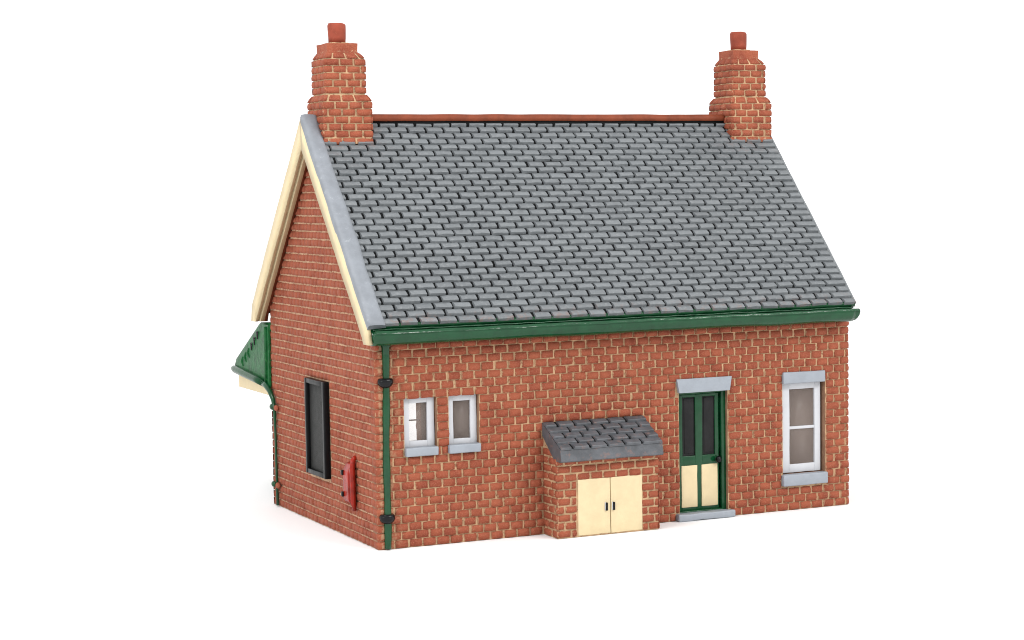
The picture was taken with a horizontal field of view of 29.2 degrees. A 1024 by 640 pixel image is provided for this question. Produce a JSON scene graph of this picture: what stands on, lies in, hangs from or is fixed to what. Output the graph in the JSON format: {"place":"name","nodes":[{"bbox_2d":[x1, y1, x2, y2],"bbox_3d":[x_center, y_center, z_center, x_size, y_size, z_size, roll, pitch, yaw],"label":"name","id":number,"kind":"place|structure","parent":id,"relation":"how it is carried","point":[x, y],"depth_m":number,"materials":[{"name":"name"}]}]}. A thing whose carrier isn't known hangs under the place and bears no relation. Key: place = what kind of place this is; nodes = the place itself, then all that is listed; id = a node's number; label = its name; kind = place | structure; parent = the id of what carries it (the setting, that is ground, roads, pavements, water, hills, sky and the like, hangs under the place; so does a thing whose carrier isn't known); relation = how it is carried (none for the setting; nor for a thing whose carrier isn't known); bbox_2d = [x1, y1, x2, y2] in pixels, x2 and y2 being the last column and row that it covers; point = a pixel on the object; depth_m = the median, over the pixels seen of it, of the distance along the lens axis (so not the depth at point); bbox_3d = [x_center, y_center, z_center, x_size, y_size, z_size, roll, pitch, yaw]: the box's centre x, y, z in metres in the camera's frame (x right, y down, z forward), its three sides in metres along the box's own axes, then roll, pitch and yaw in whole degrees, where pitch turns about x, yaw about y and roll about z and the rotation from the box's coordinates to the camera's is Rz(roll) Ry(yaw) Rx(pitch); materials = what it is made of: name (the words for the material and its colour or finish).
{"place":"outdoors","nodes":[
{"label":"outdoors","id":0,"kind":"place"},
{"bbox_2d":[0,198,1023,639],"bbox_3d":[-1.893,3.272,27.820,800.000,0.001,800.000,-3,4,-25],"label":"floor","id":1,"kind":"structure","parent":0,"point":[136,468],"depth_m":32.45,"materials":[{"name":"white"}]},
{"bbox_2d":[0,0,1023,218],"label":"sky","id":2,"kind":"structure","parent":0,"point":[109,108],"materials":[{"name":"white"}]},
{"bbox_2d":[231,23,860,549],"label":"model house","id":3,"kind":"structure","parent":0,"point":[569,325],"depth_m":29.61,"materials":[{"name":"painted resin"},{"name":"slate paint"},{"name":"brick paint"}]},
{"bbox_2d":[404,396,438,456],"bbox_3d":[-1.321,1.515,28.031,0.512,0.847,0.205,-3,4,-25],"label":"window","id":4,"kind":"structure","parent":3,"relation":"in","point":[427,447],"depth_m":28.05,"materials":[{"name":"white paint"}]},
{"bbox_2d":[448,394,480,453],"bbox_3d":[-0.712,1.487,28.312,0.497,0.845,0.206,-3,4,-25],"label":"window","id":5,"kind":"structure","parent":3,"relation":"in","point":[468,444],"depth_m":28.32,"materials":[{"name":"white paint"}]},
{"bbox_2d":[676,376,734,521],"bbox_3d":[2.915,1.958,30.020,0.992,2.173,0.279,-3,4,-25],"label":"door","id":6,"kind":"structure","parent":3,"relation":"in","point":[702,420],"depth_m":30.08,"materials":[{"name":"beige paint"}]},
{"bbox_2d":[781,370,827,486],"bbox_3d":[4.552,1.687,30.771,0.826,1.788,0.207,-3,4,-25],"label":"window","id":7,"kind":"structure","parent":3,"relation":"in","point":[801,379],"depth_m":30.75,"materials":[{"name":"white paint"}]}
]}

